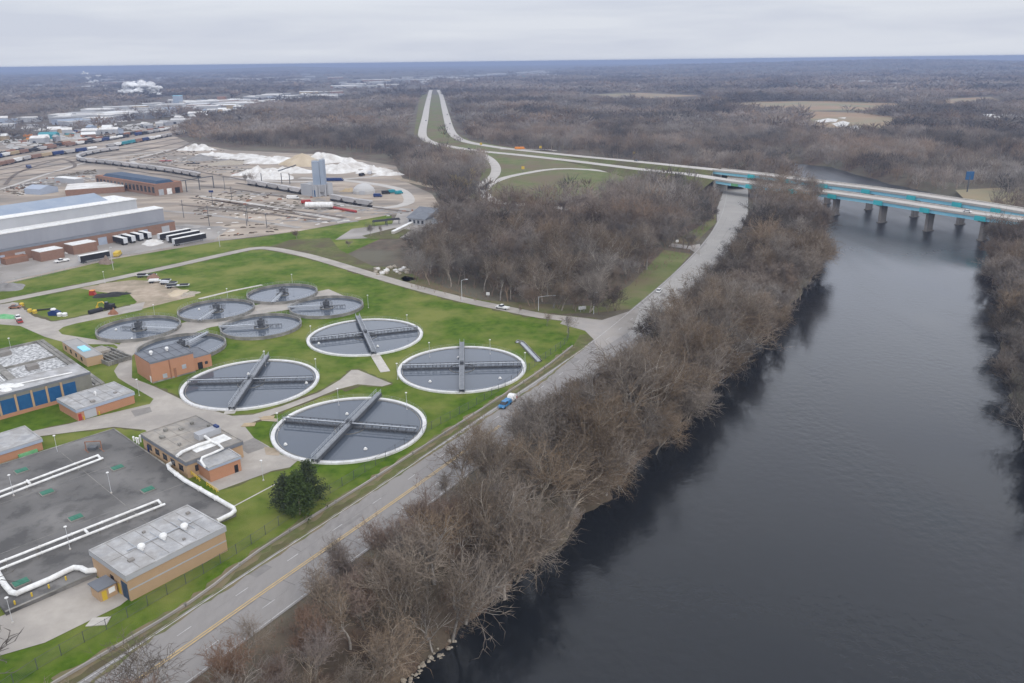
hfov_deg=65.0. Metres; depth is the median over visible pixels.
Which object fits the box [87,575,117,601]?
annex shed
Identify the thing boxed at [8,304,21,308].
parked car
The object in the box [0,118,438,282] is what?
rail yard ground
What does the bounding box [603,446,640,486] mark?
bare tree
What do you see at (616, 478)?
bare tree
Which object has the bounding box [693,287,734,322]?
bare tree
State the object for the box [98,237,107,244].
loading door
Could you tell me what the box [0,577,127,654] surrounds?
concrete pad
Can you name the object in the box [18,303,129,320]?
worn verge
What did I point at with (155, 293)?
gravel apron
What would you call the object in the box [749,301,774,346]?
bare tree
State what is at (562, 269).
bare tree
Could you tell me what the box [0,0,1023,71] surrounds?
sky
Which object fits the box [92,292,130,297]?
soil heap
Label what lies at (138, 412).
paving patch
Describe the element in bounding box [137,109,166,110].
warehouse
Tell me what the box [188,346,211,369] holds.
filter annex
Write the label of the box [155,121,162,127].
town building
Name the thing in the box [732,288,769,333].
bare tree
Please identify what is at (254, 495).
footpath
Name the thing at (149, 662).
bare tree
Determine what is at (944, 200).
river bridge
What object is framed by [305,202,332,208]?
storage tank
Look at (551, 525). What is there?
bare tree
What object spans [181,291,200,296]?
stone heap
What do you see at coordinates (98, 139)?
hopper car
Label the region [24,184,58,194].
blue shed
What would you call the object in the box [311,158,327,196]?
silo tower
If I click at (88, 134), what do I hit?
town building
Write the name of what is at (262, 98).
warehouse
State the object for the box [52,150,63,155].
boxcar
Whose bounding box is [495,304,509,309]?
pickup truck
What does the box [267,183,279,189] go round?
hopper car
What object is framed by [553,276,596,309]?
bare tree
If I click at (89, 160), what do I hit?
hopper car
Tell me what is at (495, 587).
bare tree
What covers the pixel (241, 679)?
bare tree
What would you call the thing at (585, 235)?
bare tree
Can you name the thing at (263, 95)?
warehouse
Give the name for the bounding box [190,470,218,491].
yellow railing
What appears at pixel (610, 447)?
bare tree
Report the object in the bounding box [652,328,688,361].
bare tree
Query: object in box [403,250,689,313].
grass strip
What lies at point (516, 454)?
bare tree
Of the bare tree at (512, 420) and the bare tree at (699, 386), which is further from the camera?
the bare tree at (699, 386)
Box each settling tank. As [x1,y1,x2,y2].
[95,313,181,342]
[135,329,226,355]
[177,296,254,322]
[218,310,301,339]
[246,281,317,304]
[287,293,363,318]
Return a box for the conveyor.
[260,165,295,182]
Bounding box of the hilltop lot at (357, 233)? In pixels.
[336,208,450,242]
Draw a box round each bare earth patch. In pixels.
[259,417,276,421]
[264,447,279,455]
[342,385,361,391]
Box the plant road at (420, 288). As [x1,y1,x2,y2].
[0,247,600,320]
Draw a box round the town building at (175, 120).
[170,118,186,123]
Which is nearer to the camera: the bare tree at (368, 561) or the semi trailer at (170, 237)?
the bare tree at (368, 561)
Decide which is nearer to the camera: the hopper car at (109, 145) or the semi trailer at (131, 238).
the semi trailer at (131, 238)
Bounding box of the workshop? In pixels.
[65,182,124,195]
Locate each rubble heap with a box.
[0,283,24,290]
[142,239,163,245]
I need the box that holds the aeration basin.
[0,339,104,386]
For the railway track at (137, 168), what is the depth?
792.97 m
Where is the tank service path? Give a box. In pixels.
[117,289,340,351]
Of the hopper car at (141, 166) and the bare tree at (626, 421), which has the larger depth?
the hopper car at (141, 166)
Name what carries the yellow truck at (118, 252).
on the factory lot at (16, 271)
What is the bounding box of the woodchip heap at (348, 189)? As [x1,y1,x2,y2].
[339,187,352,191]
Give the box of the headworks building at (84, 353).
[62,338,103,366]
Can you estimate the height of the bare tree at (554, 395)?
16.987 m
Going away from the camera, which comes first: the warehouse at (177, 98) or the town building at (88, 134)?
the town building at (88, 134)
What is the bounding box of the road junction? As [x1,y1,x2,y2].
[560,308,638,350]
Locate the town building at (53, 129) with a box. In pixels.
[47,127,56,131]
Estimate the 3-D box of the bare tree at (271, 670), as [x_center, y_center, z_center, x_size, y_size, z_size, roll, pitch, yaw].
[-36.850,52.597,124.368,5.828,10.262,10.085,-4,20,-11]
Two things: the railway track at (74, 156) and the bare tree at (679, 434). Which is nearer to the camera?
the bare tree at (679, 434)
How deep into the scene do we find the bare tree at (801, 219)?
406.05 m
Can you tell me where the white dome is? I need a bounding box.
[353,183,374,194]
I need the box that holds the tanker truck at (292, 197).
[286,195,298,198]
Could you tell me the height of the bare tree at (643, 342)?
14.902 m
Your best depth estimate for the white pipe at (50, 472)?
195.68 m
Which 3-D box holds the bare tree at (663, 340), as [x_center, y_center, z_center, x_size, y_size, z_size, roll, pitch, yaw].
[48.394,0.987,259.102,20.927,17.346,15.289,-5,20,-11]
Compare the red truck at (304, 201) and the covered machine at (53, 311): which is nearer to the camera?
the covered machine at (53, 311)
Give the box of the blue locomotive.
[326,178,343,180]
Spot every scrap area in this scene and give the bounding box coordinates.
[0,113,184,148]
[2,112,222,147]
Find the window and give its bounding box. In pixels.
[108,586,115,593]
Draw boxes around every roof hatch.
[10,577,30,588]
[13,467,29,474]
[39,488,55,496]
[67,513,84,522]
[109,464,125,471]
[139,485,156,493]
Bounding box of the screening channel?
[94,345,131,365]
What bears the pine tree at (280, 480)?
on the plant lawn at (442, 323)
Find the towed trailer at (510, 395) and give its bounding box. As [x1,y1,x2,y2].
[507,393,516,401]
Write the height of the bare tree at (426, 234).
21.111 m
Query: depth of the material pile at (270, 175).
704.32 m
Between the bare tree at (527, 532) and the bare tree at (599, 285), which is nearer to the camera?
the bare tree at (527, 532)
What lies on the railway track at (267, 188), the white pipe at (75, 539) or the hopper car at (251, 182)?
the hopper car at (251, 182)
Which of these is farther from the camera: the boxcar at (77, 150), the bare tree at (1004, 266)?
the boxcar at (77, 150)
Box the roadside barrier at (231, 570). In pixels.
[51,345,572,682]
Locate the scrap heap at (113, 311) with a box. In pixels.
[108,308,117,314]
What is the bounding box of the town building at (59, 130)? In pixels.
[47,126,61,132]
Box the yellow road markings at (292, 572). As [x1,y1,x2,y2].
[133,425,498,681]
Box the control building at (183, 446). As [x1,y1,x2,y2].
[140,415,243,478]
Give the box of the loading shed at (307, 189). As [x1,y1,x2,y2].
[300,182,332,196]
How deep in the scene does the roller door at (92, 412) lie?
229.97 m
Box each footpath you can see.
[198,285,261,298]
[224,411,235,413]
[234,484,274,505]
[371,355,389,371]
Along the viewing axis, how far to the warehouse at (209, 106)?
1730.76 m
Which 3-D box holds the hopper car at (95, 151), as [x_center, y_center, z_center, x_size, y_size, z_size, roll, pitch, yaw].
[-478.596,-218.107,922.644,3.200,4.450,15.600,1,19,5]
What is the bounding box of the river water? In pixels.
[400,163,1023,682]
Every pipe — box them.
[0,454,97,492]
[0,457,103,499]
[0,499,157,563]
[0,503,165,570]
[0,565,96,595]
[88,307,103,314]
[166,462,236,521]
[332,206,356,212]
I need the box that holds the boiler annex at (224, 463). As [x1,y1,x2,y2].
[197,448,241,481]
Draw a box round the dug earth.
[81,285,125,292]
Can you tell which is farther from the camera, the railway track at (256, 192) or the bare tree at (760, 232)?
the railway track at (256, 192)
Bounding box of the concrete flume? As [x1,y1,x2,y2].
[515,340,541,361]
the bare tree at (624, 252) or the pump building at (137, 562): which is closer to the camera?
the pump building at (137, 562)
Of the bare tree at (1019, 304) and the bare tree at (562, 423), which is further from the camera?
the bare tree at (1019, 304)
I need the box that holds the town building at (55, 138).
[52,135,60,141]
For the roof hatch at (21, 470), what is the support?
on the covered reservoir
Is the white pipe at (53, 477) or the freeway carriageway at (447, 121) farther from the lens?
the freeway carriageway at (447, 121)
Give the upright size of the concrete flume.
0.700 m
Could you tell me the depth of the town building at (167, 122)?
1340.20 m
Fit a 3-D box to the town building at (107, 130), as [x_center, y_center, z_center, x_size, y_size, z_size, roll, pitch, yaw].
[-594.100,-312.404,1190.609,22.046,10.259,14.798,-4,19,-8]
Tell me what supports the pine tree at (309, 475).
on the plant lawn at (442, 323)
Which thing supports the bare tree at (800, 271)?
on the ground at (384, 252)
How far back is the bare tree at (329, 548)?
152.36 m
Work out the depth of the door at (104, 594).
150.97 m
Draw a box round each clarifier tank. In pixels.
[179,352,319,410]
[270,389,426,464]
[306,313,422,356]
[397,342,526,393]
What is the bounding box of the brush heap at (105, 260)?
[98,255,113,264]
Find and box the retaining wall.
[391,222,412,233]
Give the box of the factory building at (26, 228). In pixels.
[0,193,175,263]
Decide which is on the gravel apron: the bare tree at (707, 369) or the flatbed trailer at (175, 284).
the flatbed trailer at (175, 284)
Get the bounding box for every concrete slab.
[85,616,110,626]
[241,422,255,426]
[260,415,274,419]
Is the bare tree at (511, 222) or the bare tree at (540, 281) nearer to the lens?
the bare tree at (540, 281)
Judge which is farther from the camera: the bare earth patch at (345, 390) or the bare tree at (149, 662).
the bare earth patch at (345, 390)
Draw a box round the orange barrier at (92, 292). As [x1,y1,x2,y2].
[89,290,96,295]
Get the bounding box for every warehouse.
[0,118,17,123]
[0,123,14,128]
[17,116,42,121]
[48,113,71,118]
[49,116,87,122]
[51,118,96,124]
[57,120,90,125]
[64,121,79,125]
[71,114,96,116]
[72,111,108,113]
[80,108,105,110]
[82,117,112,122]
[85,108,115,111]
[95,172,182,195]
[97,114,116,116]
[100,111,126,113]
[102,106,131,109]
[108,113,132,116]
[124,107,153,108]
[127,111,169,118]
[129,105,148,106]
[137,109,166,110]
[142,103,161,105]
[154,104,182,107]
[161,103,185,105]
[171,100,200,102]
[172,95,182,102]
[185,102,212,103]
[186,103,210,105]
[194,105,220,110]
[199,100,218,102]
[216,99,238,100]
[217,96,226,99]
[217,104,238,108]
[235,102,255,107]
[244,97,267,99]
[255,95,274,96]
[299,91,317,93]
[347,83,368,86]
[367,85,389,87]
[419,77,437,78]
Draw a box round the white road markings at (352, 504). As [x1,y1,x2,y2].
[80,186,746,682]
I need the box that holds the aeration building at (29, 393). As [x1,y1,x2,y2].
[0,363,92,419]
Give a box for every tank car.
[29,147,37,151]
[84,140,93,143]
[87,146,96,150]
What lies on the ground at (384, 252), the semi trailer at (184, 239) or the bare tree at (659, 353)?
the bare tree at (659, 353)
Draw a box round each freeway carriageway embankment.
[417,91,743,194]
[436,90,726,177]
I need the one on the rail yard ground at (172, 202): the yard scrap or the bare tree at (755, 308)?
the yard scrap
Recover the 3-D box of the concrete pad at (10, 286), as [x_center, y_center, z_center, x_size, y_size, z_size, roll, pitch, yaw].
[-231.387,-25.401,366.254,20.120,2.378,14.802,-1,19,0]
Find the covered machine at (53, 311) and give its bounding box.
[47,308,60,315]
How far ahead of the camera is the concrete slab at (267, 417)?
228.41 m
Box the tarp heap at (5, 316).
[0,314,14,318]
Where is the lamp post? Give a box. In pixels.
[4,596,13,623]
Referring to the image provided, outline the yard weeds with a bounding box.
[2,148,401,235]
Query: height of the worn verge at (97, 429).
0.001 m
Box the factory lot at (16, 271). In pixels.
[0,224,228,282]
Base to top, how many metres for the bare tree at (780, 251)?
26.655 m
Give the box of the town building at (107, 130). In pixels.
[101,127,118,133]
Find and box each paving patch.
[131,407,151,416]
[242,438,267,452]
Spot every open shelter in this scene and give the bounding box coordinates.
[372,219,386,224]
[386,218,400,224]
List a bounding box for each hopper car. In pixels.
[2,152,9,156]
[13,157,22,162]
[22,155,31,160]
[37,146,46,150]
[64,149,74,153]
[75,141,84,144]
[79,157,87,162]
[86,158,96,162]
[92,138,101,142]
[92,149,99,153]
[96,159,105,163]
[100,148,108,152]
[105,143,113,147]
[105,160,114,164]
[108,146,118,150]
[113,161,122,165]
[121,162,131,166]
[130,163,139,168]
[138,164,148,169]
[147,165,156,170]
[156,166,165,171]
[165,167,174,172]
[173,168,183,174]
[182,170,190,175]
[190,171,200,177]
[246,179,257,185]
[257,181,268,187]
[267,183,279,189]
[278,184,290,191]
[289,186,300,193]
[329,194,343,202]
[342,196,357,204]
[355,198,372,206]
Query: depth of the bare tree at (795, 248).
363.74 m
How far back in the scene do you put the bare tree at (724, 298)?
285.29 m
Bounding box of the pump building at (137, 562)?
[88,504,227,600]
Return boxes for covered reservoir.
[0,428,235,615]
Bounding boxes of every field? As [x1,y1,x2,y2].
[588,93,693,97]
[731,101,899,110]
[807,111,894,129]
[946,97,998,103]
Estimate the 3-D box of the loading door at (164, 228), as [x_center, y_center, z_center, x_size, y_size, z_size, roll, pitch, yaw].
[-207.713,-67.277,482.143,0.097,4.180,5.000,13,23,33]
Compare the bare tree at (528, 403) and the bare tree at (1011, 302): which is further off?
the bare tree at (1011, 302)
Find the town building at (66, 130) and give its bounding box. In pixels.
[61,127,71,134]
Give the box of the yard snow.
[17,157,392,232]
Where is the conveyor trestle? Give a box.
[180,176,213,191]
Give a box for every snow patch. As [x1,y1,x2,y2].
[816,118,837,121]
[833,121,848,126]
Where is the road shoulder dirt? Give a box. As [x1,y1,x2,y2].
[91,344,589,682]
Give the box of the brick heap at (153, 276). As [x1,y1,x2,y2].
[147,273,159,278]
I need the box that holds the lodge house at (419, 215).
[406,206,440,225]
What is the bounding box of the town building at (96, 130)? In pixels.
[81,128,99,134]
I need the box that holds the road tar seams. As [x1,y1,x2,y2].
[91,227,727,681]
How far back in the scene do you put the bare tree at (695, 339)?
250.66 m
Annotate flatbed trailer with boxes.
[136,273,156,277]
[148,278,170,282]
[159,280,176,284]
[165,283,189,288]
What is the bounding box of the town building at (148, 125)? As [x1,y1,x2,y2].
[144,123,153,127]
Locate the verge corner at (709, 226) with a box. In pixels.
[671,214,715,243]
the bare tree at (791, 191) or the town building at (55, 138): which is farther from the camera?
the town building at (55, 138)
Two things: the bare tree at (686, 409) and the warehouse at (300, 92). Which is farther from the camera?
the warehouse at (300, 92)
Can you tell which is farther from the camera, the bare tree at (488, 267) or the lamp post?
the bare tree at (488, 267)
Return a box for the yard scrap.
[6,158,412,233]
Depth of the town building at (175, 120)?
1374.00 m
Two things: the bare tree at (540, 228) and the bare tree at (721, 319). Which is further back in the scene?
the bare tree at (540, 228)
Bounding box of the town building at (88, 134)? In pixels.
[81,132,95,137]
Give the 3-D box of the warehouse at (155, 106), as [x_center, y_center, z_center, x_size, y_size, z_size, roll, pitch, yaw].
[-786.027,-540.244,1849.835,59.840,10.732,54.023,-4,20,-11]
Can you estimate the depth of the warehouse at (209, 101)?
1958.13 m
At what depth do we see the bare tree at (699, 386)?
229.82 m
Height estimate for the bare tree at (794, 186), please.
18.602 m
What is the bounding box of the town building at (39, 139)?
[29,135,49,143]
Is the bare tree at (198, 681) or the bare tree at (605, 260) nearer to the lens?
the bare tree at (198, 681)
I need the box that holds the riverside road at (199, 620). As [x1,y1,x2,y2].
[77,178,747,682]
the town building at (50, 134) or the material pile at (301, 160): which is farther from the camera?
the town building at (50, 134)
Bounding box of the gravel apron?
[98,280,194,308]
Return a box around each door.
[0,397,16,414]
[17,393,32,409]
[33,389,47,405]
[47,385,61,401]
[62,381,76,395]
[84,407,96,418]
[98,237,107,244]
[101,590,107,600]
[121,581,129,600]
[162,225,169,232]
[198,362,202,368]
[234,464,238,472]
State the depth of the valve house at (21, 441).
208.82 m
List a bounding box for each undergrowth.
[237,242,799,682]
[407,194,715,306]
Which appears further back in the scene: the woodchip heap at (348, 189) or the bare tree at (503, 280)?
the woodchip heap at (348, 189)
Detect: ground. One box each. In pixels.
[0,60,1023,682]
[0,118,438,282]
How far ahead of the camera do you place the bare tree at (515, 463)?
185.45 m
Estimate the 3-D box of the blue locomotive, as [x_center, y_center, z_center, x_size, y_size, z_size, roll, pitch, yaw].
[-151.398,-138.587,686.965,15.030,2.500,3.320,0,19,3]
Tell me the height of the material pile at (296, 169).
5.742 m
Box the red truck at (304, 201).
[301,199,312,203]
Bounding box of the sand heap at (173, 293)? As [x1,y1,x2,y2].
[168,290,188,296]
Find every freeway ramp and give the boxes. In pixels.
[476,153,564,209]
[480,168,604,189]
[513,149,556,150]
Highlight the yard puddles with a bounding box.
[11,154,408,230]
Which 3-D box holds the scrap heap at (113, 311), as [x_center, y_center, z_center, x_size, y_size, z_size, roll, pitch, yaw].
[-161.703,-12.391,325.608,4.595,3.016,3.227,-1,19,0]
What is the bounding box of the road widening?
[628,190,747,339]
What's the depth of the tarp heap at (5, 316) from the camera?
322.17 m
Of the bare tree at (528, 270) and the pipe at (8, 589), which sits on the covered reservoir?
the pipe at (8, 589)
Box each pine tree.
[267,471,306,511]
[276,469,327,522]
[295,459,331,503]
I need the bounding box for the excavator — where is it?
[96,301,116,309]
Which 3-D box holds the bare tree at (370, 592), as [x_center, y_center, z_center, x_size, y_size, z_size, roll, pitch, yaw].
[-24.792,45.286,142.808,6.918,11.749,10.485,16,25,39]
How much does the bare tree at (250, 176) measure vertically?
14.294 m
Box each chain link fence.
[0,233,259,283]
[0,318,568,682]
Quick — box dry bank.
[956,187,1023,204]
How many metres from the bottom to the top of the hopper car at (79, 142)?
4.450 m
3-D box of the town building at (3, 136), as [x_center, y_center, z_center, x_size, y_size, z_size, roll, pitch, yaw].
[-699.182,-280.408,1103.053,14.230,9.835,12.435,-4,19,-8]
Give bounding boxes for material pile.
[177,143,215,150]
[187,154,214,161]
[196,151,232,155]
[214,153,267,159]
[231,165,292,175]
[243,156,289,163]
[247,170,293,179]
[278,153,325,166]
[279,166,311,172]
[311,152,346,163]
[325,163,358,173]
[341,157,367,168]
[355,165,392,173]
[372,170,403,175]
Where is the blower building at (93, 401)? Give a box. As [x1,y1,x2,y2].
[56,381,134,420]
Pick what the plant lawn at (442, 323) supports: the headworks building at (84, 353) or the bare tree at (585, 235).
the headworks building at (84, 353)
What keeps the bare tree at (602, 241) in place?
on the ground at (384, 252)
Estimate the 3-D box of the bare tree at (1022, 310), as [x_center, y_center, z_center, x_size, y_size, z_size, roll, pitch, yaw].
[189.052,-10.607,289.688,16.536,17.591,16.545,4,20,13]
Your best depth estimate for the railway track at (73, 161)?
832.66 m
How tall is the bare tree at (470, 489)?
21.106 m
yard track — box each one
[0,148,176,189]
[129,150,168,162]
[163,210,300,227]
[200,195,348,221]
[231,176,377,181]
[299,177,414,208]
[392,177,434,187]
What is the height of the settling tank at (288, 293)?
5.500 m
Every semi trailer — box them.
[78,250,109,263]
[112,235,127,244]
[121,233,135,242]
[130,232,143,240]
[138,230,151,239]
[157,228,190,239]
[166,230,199,242]
[172,233,205,245]
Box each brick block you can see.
[0,254,28,264]
[31,246,64,261]
[64,239,97,254]
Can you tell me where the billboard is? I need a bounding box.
[965,171,974,191]
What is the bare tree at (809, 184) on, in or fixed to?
on the ground at (384, 252)
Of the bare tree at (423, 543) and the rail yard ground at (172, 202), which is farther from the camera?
the rail yard ground at (172, 202)
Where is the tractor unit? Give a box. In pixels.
[54,258,69,262]
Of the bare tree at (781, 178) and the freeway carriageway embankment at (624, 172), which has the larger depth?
the freeway carriageway embankment at (624, 172)
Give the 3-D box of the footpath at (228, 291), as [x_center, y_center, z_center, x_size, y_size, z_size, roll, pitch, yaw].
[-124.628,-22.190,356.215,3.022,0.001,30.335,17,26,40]
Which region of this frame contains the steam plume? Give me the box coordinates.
[118,80,162,94]
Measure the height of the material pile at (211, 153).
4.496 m
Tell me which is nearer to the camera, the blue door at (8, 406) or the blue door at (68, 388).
the blue door at (8, 406)
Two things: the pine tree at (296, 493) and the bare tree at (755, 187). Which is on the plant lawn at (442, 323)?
the pine tree at (296, 493)
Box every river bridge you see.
[710,168,1023,224]
[712,177,1023,240]
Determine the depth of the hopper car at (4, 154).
901.22 m
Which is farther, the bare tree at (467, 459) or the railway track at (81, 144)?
the railway track at (81, 144)
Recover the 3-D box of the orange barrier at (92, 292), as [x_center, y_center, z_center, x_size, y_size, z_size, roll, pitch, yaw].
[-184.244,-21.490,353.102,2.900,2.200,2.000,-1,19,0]
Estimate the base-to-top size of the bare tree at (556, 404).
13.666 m
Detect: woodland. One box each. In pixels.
[0,58,1023,104]
[0,86,1023,139]
[0,181,1023,673]
[207,119,1023,212]
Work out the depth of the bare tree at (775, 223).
390.43 m
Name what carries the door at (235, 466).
in the boiler annex at (224, 463)
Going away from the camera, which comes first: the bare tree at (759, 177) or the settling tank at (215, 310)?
the settling tank at (215, 310)
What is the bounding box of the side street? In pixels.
[670,243,699,254]
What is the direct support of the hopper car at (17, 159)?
on the railway track at (83, 151)
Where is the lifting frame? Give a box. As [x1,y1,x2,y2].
[84,441,104,452]
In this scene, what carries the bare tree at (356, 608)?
on the ground at (384, 252)
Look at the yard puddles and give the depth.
589.53 m
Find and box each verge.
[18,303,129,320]
[42,427,141,436]
[51,347,574,682]
[65,334,593,682]
[154,368,392,422]
[224,467,289,488]
[271,238,418,280]
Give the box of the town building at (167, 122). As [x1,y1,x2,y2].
[158,120,172,125]
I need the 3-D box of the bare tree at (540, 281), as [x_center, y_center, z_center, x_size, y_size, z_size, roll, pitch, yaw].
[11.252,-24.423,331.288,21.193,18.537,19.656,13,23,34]
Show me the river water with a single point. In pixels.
(834, 493)
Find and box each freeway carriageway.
[418,90,725,179]
[437,90,717,169]
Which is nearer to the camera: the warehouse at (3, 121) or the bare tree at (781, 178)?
the bare tree at (781, 178)
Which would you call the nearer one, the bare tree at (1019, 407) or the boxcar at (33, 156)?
the bare tree at (1019, 407)
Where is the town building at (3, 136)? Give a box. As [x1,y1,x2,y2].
[0,133,9,140]
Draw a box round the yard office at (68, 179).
[54,176,83,183]
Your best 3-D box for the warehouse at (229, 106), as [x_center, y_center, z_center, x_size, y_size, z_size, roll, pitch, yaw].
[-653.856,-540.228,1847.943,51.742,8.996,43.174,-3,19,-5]
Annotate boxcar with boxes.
[4,159,14,164]
[9,150,19,155]
[19,149,28,153]
[31,153,41,158]
[40,152,51,156]
[47,144,56,148]
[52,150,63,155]
[65,142,75,146]
[75,147,86,152]
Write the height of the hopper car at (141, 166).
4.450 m
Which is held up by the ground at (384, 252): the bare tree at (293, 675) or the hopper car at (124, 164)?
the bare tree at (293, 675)
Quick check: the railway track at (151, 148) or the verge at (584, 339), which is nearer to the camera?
the verge at (584, 339)
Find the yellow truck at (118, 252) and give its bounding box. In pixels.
[113,250,121,256]
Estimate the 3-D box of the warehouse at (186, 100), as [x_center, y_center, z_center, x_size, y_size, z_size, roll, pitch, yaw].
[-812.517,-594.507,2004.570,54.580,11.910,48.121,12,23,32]
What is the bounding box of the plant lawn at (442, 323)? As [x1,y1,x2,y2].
[0,215,587,682]
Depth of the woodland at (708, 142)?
801.12 m
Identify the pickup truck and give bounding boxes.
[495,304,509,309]
[498,398,511,408]
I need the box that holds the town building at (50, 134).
[38,132,59,138]
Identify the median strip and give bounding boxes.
[431,95,468,145]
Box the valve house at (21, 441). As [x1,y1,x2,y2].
[0,425,42,463]
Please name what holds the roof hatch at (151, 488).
on the covered reservoir
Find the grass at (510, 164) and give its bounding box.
[414,94,650,201]
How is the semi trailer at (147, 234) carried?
on the factory lot at (16, 271)
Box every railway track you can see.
[0,136,188,169]
[0,147,156,174]
[2,130,167,157]
[3,160,76,184]
[4,134,179,165]
[76,150,196,177]
[111,140,188,155]
[119,168,206,181]
[125,141,194,161]
[151,163,328,195]
[181,204,330,221]
[191,197,345,217]
[204,186,335,204]
[217,200,318,217]
[237,183,297,193]
[329,200,410,211]
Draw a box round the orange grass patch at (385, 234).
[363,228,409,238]
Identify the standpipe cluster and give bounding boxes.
[132,435,141,443]
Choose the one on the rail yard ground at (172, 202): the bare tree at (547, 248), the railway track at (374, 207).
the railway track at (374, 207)
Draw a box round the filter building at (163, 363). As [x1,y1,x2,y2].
[134,343,195,382]
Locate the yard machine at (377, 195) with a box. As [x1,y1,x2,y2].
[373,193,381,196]
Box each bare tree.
[59,624,192,682]
[103,669,176,682]
[188,672,219,682]
[195,630,261,682]
[199,651,274,682]
[203,646,242,677]
[217,609,280,659]
[226,662,251,682]
[245,172,257,178]
[254,651,295,681]
[256,647,296,682]
[257,645,291,682]
[276,645,346,682]
[280,598,345,666]
[280,616,349,679]
[281,657,313,682]
[287,625,307,663]
[291,600,313,626]
[298,544,339,622]
[303,554,342,612]
[315,578,363,649]
[319,536,383,588]
[320,531,354,583]
[323,563,380,630]
[330,518,458,635]
[330,653,386,682]
[341,590,431,682]
[350,569,395,620]
[352,544,386,579]
[355,506,413,566]
[355,630,412,682]
[357,667,411,682]
[358,601,430,670]
[363,223,374,234]
[367,523,424,600]
[370,558,431,640]
[375,511,417,551]
[384,584,473,663]
[392,512,452,593]
[397,473,449,548]
[397,575,437,625]
[400,503,468,584]
[403,226,424,261]
[407,498,439,532]
[415,222,433,248]
[416,235,439,273]
[420,417,504,499]
[421,223,448,257]
[424,223,461,257]
[425,539,526,659]
[426,499,502,561]
[427,550,489,641]
[429,473,472,513]
[432,250,462,286]
[433,236,458,279]
[436,469,458,502]
[437,491,490,543]
[439,225,474,268]
[439,461,500,546]
[444,491,484,534]
[447,541,519,606]
[449,481,581,581]
[452,417,508,477]
[454,244,474,278]
[456,468,546,567]
[457,423,533,510]
[458,411,507,456]
[460,185,482,199]
[461,416,510,491]
[462,232,484,266]
[467,467,510,539]
[470,250,520,287]
[473,498,566,577]
[474,191,482,200]
[475,216,511,251]
[475,460,558,541]
[476,253,496,291]
[484,515,552,598]
[486,430,530,482]
[491,256,512,300]
[496,262,519,299]
[498,468,527,510]
[499,398,532,449]
[499,403,562,481]
[500,408,546,465]
[500,431,606,536]
[501,207,531,234]
[501,381,553,426]
[503,429,531,487]
[506,248,526,290]
[507,392,574,475]
[508,384,617,462]
[510,260,569,301]
[511,243,545,286]
[518,452,549,499]
[518,493,581,595]
[520,252,540,288]
[520,256,540,296]
[521,227,545,253]
[525,397,571,469]
[526,497,565,548]
[532,234,563,267]
[533,240,597,286]
[533,256,563,296]
[535,219,553,256]
[535,376,573,431]
[541,394,574,419]
[542,312,552,323]
[542,422,597,494]
[543,454,632,527]
[545,251,579,298]
[546,486,586,538]
[547,227,606,262]
[547,369,633,468]
[547,451,595,500]
[548,275,580,307]
[549,377,614,439]
[550,254,567,275]
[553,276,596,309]
[553,377,595,402]
[553,382,595,446]
[557,217,609,253]
[559,313,578,332]
[560,357,637,429]
[565,265,615,312]
[565,377,616,427]
[567,404,640,488]
[568,251,613,283]
[570,233,631,293]
[570,248,607,285]
[577,422,647,495]
[578,212,615,254]
[578,407,649,477]
[579,331,679,406]
[582,344,646,390]
[582,452,639,501]
[584,339,677,434]
[586,224,624,255]
[586,382,662,458]
[589,225,628,273]
[594,426,631,476]
[598,381,622,429]
[600,231,651,265]
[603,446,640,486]
[609,347,675,407]
[610,339,658,417]
[610,354,654,416]
[612,396,674,462]
[613,394,633,421]
[615,331,660,355]
[615,397,640,430]
[622,419,663,478]
[623,219,656,263]
[628,289,674,346]
[630,343,657,363]
[632,336,708,421]
[633,222,659,269]
[636,414,669,450]
[638,323,688,354]
[638,396,692,446]
[639,342,658,372]
[639,359,705,406]
[641,385,685,413]
[642,296,698,342]
[642,414,696,454]
[644,337,674,369]
[648,315,676,345]
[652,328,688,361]
[653,275,698,306]
[655,292,706,338]
[656,350,696,402]
[657,400,692,450]
[658,311,733,363]
[659,290,695,321]
[662,327,723,378]
[667,268,722,297]
[668,363,724,434]
[673,315,714,358]
[674,294,705,337]
[674,310,710,363]
[675,292,732,334]
[675,391,701,422]
[676,361,727,425]
[678,362,719,416]
[679,279,731,313]
[681,335,736,391]
[686,360,723,385]
[688,285,724,318]
[689,268,719,323]
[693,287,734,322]
[693,294,755,333]
[693,346,718,374]
[694,306,724,356]
[695,257,737,287]
[695,275,727,297]
[696,323,746,384]
[697,273,748,332]
[697,328,737,383]
[708,275,746,325]
[708,306,749,349]
[708,312,766,381]
[710,275,744,306]
[712,302,767,337]
[715,339,755,384]
[723,237,747,262]
[724,231,754,258]
[731,282,759,317]
[731,289,783,353]
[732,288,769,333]
[734,216,787,250]
[735,286,779,334]
[736,318,793,352]
[747,174,787,197]
[748,177,769,199]
[749,209,796,243]
[749,247,771,272]
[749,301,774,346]
[750,242,772,275]
[751,237,791,268]
[755,170,772,198]
[757,295,783,336]
[758,179,788,201]
[763,225,815,277]
[765,302,794,334]
[768,172,794,196]
[770,183,799,203]
[774,221,795,242]
[776,167,793,179]
[781,230,819,267]
[783,227,831,273]
[784,212,811,234]
[787,178,801,187]
[787,222,832,256]
[788,225,845,266]
[789,255,815,280]
[790,170,805,185]
[791,188,820,206]
[793,240,827,289]
[795,174,825,190]
[800,173,818,186]
[806,226,843,266]
[807,178,827,197]
[808,240,844,278]
[823,233,842,258]
[974,247,1023,289]
[976,207,1018,243]
[977,391,1023,439]
[994,286,1022,330]
[998,269,1023,320]
[999,236,1023,264]
[1011,291,1023,315]
[1011,292,1023,312]
[1012,296,1023,318]

